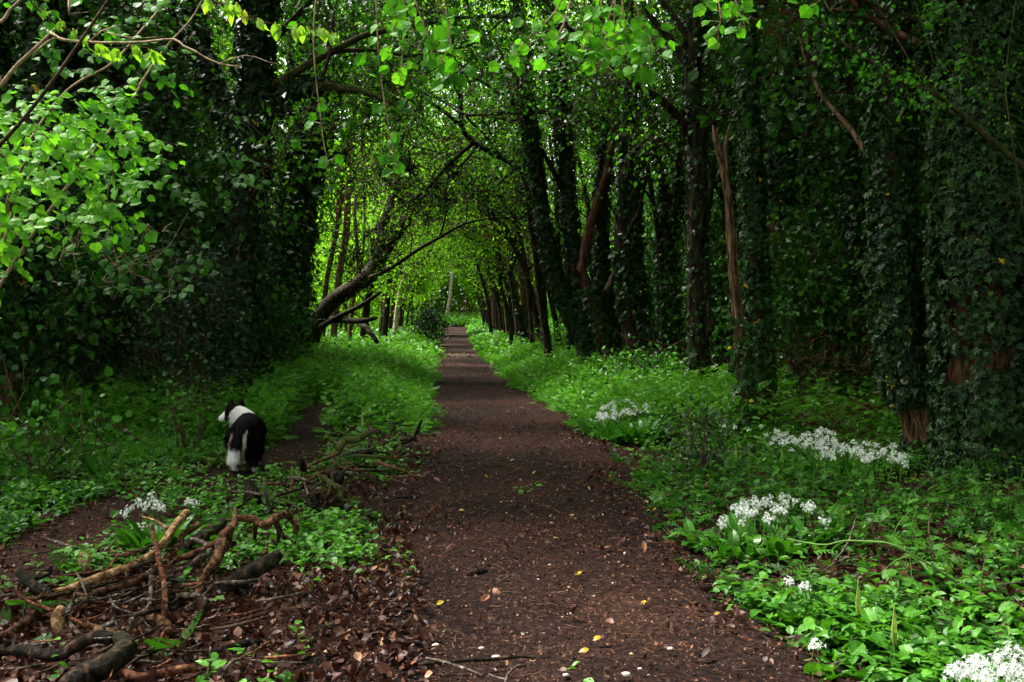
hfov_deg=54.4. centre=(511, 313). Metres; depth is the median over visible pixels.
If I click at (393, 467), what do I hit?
branch
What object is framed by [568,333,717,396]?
shrub
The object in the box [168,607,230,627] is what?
stick
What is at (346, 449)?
branch
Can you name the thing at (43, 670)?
stick
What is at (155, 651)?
stick
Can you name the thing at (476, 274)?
tree
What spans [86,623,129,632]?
stick
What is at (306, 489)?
branch
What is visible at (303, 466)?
branch
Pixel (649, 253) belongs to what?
shrub
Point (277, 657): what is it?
stick
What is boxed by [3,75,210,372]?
shrub
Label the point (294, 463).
branch
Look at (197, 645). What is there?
stick
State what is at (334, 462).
branch
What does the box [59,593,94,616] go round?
stick
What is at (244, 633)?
stick
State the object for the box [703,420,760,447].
wild garlic
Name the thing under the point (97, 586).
stick
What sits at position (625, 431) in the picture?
wild garlic
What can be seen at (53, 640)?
stick
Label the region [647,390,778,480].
shrub
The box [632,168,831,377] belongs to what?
shrub
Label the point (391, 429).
branch
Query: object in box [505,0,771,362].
tree
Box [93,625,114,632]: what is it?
log
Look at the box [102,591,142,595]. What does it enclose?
stick
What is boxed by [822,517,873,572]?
stick
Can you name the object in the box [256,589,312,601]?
stick
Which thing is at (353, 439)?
branch
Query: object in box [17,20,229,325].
shrub
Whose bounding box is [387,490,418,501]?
stick
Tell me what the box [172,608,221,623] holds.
stick
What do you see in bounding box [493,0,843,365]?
tree
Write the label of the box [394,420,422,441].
branch
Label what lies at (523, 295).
tree
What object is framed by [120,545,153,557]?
stick
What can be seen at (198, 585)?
stick
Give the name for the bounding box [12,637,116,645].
stick
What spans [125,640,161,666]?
stick
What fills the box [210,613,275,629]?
stick
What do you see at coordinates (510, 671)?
stick
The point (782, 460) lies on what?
cuckoo pint
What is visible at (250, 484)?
stump
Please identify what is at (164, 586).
stick
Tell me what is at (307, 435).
side path
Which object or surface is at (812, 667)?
wild garlic
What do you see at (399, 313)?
shrub
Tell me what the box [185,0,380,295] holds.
tree
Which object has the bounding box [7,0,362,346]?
tree
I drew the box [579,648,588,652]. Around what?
fallen leaf
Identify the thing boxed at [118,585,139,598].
stick
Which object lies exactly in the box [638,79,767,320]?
shrub
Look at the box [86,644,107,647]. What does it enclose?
stick
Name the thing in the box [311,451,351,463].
branch
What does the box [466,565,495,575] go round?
mud clod
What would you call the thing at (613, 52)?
hazel tree
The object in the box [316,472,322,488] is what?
branch
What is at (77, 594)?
stick
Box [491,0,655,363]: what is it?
tree
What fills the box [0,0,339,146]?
branch
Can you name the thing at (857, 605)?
cuckoo pint
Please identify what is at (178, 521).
branch
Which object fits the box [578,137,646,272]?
shrub
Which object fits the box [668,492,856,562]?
wild garlic
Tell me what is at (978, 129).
field maple
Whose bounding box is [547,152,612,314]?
shrub
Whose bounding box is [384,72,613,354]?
tree
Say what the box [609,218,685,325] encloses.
shrub
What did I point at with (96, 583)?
stick
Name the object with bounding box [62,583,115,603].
stick
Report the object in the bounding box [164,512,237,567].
branch
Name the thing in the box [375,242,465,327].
tree
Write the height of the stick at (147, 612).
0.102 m
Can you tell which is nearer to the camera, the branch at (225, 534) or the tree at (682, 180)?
the branch at (225, 534)
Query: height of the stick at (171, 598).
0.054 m
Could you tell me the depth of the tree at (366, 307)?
38.91 m
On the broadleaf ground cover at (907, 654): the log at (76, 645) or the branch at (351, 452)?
the branch at (351, 452)
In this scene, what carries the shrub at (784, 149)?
on the forest floor
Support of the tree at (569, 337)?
on the forest floor
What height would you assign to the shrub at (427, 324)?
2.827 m
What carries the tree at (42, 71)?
on the forest floor
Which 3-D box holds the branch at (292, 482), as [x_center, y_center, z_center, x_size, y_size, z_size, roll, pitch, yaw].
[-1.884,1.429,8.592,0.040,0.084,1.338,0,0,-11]
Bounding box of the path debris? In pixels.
[0,363,872,681]
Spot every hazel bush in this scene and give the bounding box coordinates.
[0,0,279,430]
[0,359,159,490]
[16,171,209,323]
[145,355,225,451]
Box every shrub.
[0,67,159,439]
[3,0,144,188]
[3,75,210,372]
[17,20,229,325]
[31,123,301,389]
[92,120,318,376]
[190,79,279,247]
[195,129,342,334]
[206,270,333,376]
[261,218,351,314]
[307,207,346,313]
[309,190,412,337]
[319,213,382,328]
[371,282,428,325]
[399,298,454,344]
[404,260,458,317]
[405,283,430,308]
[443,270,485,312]
[520,310,568,358]
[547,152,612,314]
[547,191,587,324]
[558,94,655,278]
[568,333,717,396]
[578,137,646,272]
[588,146,723,340]
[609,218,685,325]
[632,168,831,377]
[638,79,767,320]
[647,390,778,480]
[667,171,926,414]
[708,65,798,264]
[716,59,866,356]
[743,116,927,397]
[764,130,944,411]
[863,92,1022,327]
[914,131,928,303]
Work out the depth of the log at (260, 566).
5.29 m
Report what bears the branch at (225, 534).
on the forest floor
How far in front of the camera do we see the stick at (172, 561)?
5.38 m
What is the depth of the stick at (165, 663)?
3.94 m
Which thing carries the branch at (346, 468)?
on the broadleaf ground cover at (907, 654)
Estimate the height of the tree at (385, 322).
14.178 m
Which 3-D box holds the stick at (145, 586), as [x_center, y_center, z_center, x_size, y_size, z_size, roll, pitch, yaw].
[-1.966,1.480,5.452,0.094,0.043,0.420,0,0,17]
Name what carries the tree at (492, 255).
on the forest floor
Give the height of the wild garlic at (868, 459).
0.458 m
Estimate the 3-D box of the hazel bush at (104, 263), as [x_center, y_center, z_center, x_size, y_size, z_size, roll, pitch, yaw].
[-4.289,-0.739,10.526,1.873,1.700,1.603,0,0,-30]
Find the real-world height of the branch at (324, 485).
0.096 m
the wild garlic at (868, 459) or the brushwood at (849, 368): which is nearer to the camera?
the wild garlic at (868, 459)
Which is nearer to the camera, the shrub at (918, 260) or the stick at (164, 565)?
the stick at (164, 565)
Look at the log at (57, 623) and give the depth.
4.71 m
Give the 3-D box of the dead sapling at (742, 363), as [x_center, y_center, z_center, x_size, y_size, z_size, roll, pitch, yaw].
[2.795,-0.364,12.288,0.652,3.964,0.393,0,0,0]
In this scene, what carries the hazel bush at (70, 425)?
on the forest floor
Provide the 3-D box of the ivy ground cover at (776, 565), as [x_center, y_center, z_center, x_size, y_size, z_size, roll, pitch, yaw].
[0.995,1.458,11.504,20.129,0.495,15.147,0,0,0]
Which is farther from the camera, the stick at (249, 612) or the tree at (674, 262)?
the tree at (674, 262)
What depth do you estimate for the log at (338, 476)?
8.55 m
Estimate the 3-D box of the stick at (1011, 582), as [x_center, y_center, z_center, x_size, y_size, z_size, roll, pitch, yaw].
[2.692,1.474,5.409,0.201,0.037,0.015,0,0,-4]
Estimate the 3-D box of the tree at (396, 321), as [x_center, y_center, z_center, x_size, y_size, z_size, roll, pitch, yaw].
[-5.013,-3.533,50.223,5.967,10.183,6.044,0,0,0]
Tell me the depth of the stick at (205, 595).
4.89 m
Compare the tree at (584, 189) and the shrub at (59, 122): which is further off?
the tree at (584, 189)
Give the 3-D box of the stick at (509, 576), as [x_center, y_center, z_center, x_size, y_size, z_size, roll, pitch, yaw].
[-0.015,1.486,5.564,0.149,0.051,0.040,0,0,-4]
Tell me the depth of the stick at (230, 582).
5.18 m
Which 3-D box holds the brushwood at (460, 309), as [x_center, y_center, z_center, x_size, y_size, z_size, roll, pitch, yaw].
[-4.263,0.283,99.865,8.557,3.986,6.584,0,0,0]
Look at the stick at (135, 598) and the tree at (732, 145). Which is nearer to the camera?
the stick at (135, 598)
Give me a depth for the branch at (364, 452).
10.06 m
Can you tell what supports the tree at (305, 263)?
on the forest floor
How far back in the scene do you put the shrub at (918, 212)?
15.51 m
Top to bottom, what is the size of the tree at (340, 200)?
11.363 m
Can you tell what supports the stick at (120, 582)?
on the forest floor
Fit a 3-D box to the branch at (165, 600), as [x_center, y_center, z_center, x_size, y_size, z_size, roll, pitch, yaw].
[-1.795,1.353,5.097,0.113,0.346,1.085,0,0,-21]
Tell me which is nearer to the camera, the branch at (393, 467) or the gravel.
the branch at (393, 467)
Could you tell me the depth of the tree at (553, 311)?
28.93 m
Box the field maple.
[799,0,1023,216]
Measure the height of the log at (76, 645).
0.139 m
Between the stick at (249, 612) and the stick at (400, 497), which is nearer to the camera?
the stick at (249, 612)
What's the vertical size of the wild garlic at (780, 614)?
0.254 m
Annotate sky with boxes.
[223,0,673,308]
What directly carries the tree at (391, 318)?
on the forest floor
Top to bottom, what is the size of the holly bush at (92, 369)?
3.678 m
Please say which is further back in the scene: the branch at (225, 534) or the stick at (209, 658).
the branch at (225, 534)
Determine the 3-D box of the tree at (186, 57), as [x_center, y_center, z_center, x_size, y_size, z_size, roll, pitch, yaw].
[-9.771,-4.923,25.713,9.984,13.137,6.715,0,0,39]
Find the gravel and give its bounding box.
[442,352,484,357]
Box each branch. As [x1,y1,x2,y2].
[0,0,339,146]
[0,522,200,643]
[14,568,56,600]
[53,509,190,597]
[65,591,93,635]
[105,663,196,681]
[126,558,169,630]
[149,524,175,640]
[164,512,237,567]
[176,592,207,632]
[195,508,237,593]
[231,491,264,496]
[237,511,299,547]
[266,482,293,488]
[273,485,319,497]
[277,497,303,511]
[283,461,299,467]
[286,476,311,482]
[290,469,295,492]
[295,491,337,498]
[297,470,336,493]
[299,457,309,484]
[300,470,325,487]
[303,482,308,496]
[303,485,320,510]
[307,452,340,468]
[307,467,338,473]
[309,481,322,490]
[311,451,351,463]
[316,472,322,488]
[317,474,345,502]
[328,420,381,456]
[330,452,337,466]
[330,460,374,476]
[332,440,357,458]
[338,447,374,457]
[339,461,377,469]
[341,460,364,473]
[343,468,363,477]
[346,462,360,482]
[353,447,375,460]
[356,462,397,473]
[358,454,397,461]
[360,450,389,454]
[360,472,384,488]
[368,437,371,447]
[372,458,415,476]
[379,464,409,468]
[384,453,430,460]
[388,422,395,439]
[390,450,402,456]
[391,440,413,447]
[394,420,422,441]
[400,450,418,459]
[786,508,956,582]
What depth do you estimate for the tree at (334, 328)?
33.91 m
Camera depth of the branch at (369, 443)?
10.92 m
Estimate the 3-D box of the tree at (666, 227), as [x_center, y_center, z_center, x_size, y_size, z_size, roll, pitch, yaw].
[1.988,-2.494,20.708,4.208,8.198,4.624,0,0,0]
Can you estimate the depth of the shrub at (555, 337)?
28.35 m
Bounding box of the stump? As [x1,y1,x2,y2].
[243,478,261,505]
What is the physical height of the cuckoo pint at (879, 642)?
0.294 m
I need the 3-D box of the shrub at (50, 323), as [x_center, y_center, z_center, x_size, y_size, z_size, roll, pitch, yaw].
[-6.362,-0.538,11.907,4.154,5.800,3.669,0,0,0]
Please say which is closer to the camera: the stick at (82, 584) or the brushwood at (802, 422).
the stick at (82, 584)
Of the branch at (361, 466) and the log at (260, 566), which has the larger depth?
the branch at (361, 466)
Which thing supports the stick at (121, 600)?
on the forest floor
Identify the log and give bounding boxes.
[0,629,113,661]
[50,605,70,633]
[58,630,137,681]
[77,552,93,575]
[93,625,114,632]
[141,608,173,637]
[172,517,226,564]
[205,550,282,594]
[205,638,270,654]
[322,488,335,499]
[325,466,343,484]
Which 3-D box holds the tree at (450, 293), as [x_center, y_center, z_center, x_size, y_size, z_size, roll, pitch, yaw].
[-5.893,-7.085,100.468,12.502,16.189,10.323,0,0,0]
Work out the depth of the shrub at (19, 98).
23.74 m
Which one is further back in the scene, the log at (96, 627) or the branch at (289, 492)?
the branch at (289, 492)
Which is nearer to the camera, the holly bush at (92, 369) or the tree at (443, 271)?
the holly bush at (92, 369)
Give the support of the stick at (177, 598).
on the stick at (171, 598)
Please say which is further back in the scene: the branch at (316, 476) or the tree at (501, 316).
the tree at (501, 316)
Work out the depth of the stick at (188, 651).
4.31 m
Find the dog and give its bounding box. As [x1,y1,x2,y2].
[218,398,266,471]
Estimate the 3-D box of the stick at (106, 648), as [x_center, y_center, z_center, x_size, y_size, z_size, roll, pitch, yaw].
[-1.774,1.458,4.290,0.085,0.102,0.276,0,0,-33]
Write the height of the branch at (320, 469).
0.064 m
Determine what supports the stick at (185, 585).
on the forest floor
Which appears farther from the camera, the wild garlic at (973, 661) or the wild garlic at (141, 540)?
the wild garlic at (141, 540)
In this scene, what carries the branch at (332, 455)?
on the branch at (353, 439)
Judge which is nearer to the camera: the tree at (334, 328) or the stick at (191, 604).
the stick at (191, 604)
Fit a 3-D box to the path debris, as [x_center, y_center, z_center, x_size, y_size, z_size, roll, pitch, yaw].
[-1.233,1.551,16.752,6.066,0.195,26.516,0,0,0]
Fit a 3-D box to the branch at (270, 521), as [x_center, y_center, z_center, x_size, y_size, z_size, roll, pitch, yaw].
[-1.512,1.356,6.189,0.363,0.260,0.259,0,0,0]
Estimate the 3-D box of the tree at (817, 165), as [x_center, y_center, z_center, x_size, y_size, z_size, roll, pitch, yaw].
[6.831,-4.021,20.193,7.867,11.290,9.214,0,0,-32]
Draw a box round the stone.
[621,671,630,677]
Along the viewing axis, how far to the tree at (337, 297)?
27.89 m
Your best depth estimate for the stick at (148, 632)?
4.41 m
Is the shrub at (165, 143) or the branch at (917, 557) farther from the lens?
the shrub at (165, 143)
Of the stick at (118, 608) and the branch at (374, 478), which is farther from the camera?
the branch at (374, 478)
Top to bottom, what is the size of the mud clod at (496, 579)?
0.046 m
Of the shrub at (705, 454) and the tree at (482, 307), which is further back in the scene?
the tree at (482, 307)
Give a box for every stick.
[0,546,65,558]
[0,588,70,600]
[0,592,15,597]
[0,663,45,672]
[2,585,26,587]
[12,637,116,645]
[15,585,92,629]
[32,637,76,642]
[34,568,56,571]
[36,664,59,672]
[41,536,83,549]
[43,576,76,586]
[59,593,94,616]
[60,601,104,603]
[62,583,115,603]
[67,566,117,576]
[73,592,97,596]
[74,567,92,597]
[75,655,94,660]
[78,614,101,619]
[79,580,119,589]
[84,594,114,602]
[84,644,112,655]
[85,603,110,608]
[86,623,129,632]
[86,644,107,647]
[87,639,161,653]
[91,577,125,584]
[94,538,118,558]
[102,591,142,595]
[102,616,115,627]
[105,577,132,586]
[107,545,176,552]
[107,593,152,627]
[107,596,132,602]
[108,546,119,568]
[115,605,172,617]
[117,551,139,561]
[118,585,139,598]
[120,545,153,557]
[121,585,148,591]
[122,564,151,573]
[122,593,147,603]
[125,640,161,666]
[129,559,154,570]
[132,562,189,567]
[135,619,170,638]
[137,648,164,654]
[138,625,148,643]
[140,659,172,663]
[141,589,187,595]
[141,595,162,600]
[147,576,168,584]
[148,659,171,667]
[154,582,168,591]
[156,576,220,581]
[160,596,181,600]
[163,647,206,652]
[167,554,179,564]
[168,537,212,589]
[168,595,180,604]
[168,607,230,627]
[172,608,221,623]
[174,624,205,629]
[181,592,225,596]
[182,573,228,587]
[183,582,203,589]
[183,589,208,609]
[187,641,203,648]
[204,607,219,620]
[206,570,215,581]
[206,647,211,673]
[209,627,255,641]
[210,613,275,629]
[213,578,260,584]
[220,607,278,624]
[221,657,314,681]
[226,606,272,615]
[239,641,269,657]
[245,645,258,672]
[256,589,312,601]
[259,537,276,556]
[262,478,276,513]
[265,649,325,660]
[384,475,426,477]
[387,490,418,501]
[410,653,535,666]
[425,657,483,677]
[488,664,520,681]
[498,574,522,582]
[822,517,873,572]
[928,513,937,576]
[997,581,1023,585]
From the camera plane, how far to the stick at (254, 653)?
4.31 m
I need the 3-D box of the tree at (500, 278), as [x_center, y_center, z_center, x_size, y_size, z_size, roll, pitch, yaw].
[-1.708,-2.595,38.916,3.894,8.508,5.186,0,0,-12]
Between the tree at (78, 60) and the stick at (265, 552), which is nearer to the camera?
the stick at (265, 552)
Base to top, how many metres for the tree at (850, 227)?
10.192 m
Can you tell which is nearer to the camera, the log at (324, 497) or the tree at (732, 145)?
the log at (324, 497)
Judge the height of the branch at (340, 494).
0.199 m
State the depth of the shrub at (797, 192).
21.64 m
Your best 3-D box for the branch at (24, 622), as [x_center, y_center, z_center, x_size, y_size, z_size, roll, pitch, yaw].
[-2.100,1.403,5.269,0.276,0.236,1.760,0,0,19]
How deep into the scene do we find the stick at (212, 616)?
4.63 m
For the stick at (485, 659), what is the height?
0.035 m
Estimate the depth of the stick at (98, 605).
5.04 m
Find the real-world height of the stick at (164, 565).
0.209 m
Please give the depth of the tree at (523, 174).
23.89 m
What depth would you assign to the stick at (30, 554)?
5.54 m
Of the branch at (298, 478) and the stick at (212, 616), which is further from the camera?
the branch at (298, 478)
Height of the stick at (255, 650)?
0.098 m
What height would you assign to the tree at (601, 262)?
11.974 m
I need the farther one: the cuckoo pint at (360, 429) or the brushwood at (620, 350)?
the brushwood at (620, 350)
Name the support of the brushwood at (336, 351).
on the forest floor
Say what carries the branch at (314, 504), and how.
on the broadleaf ground cover at (907, 654)
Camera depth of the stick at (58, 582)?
5.47 m
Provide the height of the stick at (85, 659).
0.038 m
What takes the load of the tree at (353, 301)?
on the forest floor
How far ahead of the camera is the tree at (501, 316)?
50.83 m
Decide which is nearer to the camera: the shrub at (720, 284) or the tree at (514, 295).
the shrub at (720, 284)
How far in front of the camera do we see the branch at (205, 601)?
5.12 m
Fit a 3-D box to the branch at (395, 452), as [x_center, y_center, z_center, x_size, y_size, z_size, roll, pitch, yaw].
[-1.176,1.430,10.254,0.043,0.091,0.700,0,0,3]
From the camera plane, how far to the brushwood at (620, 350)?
18.38 m
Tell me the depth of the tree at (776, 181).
16.82 m
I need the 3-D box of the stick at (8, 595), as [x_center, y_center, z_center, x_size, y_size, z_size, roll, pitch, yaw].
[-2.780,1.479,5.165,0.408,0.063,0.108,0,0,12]
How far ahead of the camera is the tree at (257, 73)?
15.04 m
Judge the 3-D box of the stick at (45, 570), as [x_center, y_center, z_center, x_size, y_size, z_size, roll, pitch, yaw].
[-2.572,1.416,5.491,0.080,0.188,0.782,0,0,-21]
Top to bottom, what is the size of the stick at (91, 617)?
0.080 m
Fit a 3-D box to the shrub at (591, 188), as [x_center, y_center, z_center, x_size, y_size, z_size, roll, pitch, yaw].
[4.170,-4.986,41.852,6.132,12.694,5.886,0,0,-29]
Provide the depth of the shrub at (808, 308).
15.59 m
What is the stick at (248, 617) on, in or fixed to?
on the forest floor
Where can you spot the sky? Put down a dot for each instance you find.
(223, 0)
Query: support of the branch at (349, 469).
on the forest floor
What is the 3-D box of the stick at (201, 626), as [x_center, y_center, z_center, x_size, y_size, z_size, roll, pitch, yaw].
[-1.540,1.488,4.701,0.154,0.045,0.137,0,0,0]
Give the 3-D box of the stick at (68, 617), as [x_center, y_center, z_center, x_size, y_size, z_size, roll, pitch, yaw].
[-2.228,1.427,4.813,0.514,0.163,0.049,0,0,22]
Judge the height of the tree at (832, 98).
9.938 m
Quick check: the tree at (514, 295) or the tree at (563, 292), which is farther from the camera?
the tree at (514, 295)
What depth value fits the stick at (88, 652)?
4.40 m
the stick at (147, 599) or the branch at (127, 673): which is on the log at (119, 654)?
the branch at (127, 673)
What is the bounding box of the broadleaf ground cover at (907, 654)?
[0,439,1023,681]
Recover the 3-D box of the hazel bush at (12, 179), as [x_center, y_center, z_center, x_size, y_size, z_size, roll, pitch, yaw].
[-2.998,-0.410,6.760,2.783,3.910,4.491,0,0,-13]
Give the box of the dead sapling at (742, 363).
[712,123,762,436]
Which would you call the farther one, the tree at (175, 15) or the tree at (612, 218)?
the tree at (612, 218)
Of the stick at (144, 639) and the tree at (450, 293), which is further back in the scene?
the tree at (450, 293)
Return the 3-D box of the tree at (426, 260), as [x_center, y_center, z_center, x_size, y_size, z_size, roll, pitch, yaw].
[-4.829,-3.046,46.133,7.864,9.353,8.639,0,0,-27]
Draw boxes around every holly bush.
[21,164,181,403]
[100,217,279,426]
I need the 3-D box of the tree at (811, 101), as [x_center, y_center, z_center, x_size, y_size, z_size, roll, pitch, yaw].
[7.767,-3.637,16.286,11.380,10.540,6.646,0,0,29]
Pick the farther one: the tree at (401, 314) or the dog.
the tree at (401, 314)
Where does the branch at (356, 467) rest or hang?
on the forest floor
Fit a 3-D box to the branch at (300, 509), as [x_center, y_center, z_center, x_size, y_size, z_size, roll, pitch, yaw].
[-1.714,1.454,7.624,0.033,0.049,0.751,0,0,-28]
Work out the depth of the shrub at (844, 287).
14.84 m
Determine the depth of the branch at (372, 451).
10.17 m
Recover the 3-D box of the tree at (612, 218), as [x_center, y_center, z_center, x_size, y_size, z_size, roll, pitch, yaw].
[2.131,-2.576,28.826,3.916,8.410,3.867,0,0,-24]
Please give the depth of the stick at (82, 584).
4.98 m
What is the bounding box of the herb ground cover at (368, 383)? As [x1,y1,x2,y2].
[0,307,1023,681]
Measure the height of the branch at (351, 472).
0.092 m
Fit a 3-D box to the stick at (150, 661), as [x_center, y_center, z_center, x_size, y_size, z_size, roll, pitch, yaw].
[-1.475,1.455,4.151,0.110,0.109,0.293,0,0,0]
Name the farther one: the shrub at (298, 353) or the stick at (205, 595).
the shrub at (298, 353)
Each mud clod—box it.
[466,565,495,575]
[491,577,504,582]
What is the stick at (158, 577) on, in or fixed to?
on the forest floor
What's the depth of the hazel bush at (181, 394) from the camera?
10.36 m
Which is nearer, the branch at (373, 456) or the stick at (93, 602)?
the stick at (93, 602)
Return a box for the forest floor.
[0,348,1023,681]
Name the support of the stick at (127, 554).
on the wild garlic at (141, 540)
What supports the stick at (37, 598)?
on the forest floor
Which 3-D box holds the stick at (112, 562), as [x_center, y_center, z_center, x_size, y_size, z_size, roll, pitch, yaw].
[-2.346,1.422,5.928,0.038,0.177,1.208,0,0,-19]
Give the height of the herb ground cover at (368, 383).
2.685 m
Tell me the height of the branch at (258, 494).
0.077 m
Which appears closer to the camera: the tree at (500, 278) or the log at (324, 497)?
the log at (324, 497)
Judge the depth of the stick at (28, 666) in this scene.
4.11 m
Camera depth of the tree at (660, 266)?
22.96 m
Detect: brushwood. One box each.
[207,316,415,370]
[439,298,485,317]
[521,317,784,389]
[657,356,901,441]
[710,308,901,438]
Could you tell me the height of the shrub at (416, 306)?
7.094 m
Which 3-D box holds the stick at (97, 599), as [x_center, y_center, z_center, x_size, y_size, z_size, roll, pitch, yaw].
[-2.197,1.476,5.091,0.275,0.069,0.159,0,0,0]
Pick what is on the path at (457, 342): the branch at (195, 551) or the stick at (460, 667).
the stick at (460, 667)
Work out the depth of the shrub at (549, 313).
67.72 m
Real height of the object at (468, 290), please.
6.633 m
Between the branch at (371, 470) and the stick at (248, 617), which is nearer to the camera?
the stick at (248, 617)
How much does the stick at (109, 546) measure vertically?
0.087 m
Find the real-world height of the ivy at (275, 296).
5.225 m
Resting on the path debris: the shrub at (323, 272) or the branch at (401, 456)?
the branch at (401, 456)
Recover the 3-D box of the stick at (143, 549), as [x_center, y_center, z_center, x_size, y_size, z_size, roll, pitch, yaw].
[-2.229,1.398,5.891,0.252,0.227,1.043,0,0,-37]
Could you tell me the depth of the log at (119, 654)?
4.05 m
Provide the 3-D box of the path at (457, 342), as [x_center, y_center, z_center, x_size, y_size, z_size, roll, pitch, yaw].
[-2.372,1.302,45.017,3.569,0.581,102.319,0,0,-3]
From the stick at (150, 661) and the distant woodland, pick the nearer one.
the stick at (150, 661)
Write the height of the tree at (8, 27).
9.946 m
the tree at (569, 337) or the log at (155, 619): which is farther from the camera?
the tree at (569, 337)
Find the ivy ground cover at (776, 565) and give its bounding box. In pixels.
[0,385,1023,681]
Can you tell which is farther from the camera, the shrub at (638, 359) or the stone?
the shrub at (638, 359)
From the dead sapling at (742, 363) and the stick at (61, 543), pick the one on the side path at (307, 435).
the stick at (61, 543)
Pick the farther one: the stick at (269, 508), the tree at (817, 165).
the tree at (817, 165)
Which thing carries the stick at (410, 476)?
on the path at (457, 342)
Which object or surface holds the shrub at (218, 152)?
on the forest floor
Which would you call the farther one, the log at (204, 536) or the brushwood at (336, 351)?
the brushwood at (336, 351)
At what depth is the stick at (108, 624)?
4.38 m
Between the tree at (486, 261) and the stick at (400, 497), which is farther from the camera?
the tree at (486, 261)
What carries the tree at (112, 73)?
on the forest floor
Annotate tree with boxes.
[0,0,63,431]
[0,0,148,299]
[0,0,313,353]
[0,0,387,371]
[0,0,592,404]
[1,0,305,366]
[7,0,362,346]
[55,1,234,194]
[97,0,364,324]
[132,0,581,357]
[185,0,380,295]
[268,0,664,362]
[271,4,454,337]
[277,0,730,368]
[277,33,414,338]
[284,20,442,340]
[286,0,829,176]
[309,11,632,344]
[313,116,471,343]
[334,169,471,335]
[351,68,442,341]
[363,157,460,338]
[368,218,461,335]
[375,102,533,339]
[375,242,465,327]
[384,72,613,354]
[403,250,462,325]
[405,84,552,342]
[407,65,561,348]
[419,213,551,335]
[420,0,873,392]
[430,210,563,336]
[433,233,534,331]
[434,240,502,308]
[436,241,520,316]
[439,203,514,343]
[442,254,504,324]
[442,258,488,326]
[445,269,454,315]
[451,158,548,345]
[461,62,590,354]
[478,0,852,366]
[479,71,609,282]
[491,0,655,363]
[493,0,769,354]
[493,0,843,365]
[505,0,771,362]
[511,29,703,372]
[535,0,769,380]
[540,0,920,385]
[540,98,652,245]
[545,18,677,360]
[617,0,944,299]
[625,0,1023,481]
[625,4,726,267]
[627,0,933,311]
[637,1,923,362]
[690,0,944,459]
[711,0,899,421]
[717,21,924,217]
[729,0,779,422]
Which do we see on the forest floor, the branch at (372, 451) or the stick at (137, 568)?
the stick at (137, 568)
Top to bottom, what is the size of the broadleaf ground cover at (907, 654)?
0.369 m
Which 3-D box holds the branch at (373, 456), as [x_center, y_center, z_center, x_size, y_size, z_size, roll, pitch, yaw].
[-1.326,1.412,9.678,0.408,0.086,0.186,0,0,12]
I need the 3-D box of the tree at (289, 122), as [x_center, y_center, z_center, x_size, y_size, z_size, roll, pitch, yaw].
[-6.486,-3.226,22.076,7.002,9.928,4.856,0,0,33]
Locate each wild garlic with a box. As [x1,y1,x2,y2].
[95,491,207,557]
[570,398,678,447]
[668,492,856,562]
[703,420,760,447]
[755,424,916,488]
[759,576,823,631]
[803,637,867,680]
[906,640,1023,681]
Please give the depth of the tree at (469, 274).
68.82 m
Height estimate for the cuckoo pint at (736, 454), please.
0.363 m
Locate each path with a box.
[0,403,342,593]
[303,324,865,681]
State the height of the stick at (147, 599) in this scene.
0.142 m
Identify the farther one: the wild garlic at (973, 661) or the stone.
the stone
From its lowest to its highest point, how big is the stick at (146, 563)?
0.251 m
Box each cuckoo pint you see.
[351,409,364,434]
[721,438,748,469]
[771,449,794,479]
[829,578,887,625]
[866,604,929,658]
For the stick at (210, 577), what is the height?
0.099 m
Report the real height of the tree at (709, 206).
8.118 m
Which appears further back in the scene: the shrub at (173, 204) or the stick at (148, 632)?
the shrub at (173, 204)
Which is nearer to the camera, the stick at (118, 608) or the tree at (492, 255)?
the stick at (118, 608)
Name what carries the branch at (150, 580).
on the forest floor
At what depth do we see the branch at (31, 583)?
5.29 m
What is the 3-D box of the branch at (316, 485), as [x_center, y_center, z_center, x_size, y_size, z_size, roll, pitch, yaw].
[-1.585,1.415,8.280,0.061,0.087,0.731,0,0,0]
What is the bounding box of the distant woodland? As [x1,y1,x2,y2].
[2,0,681,312]

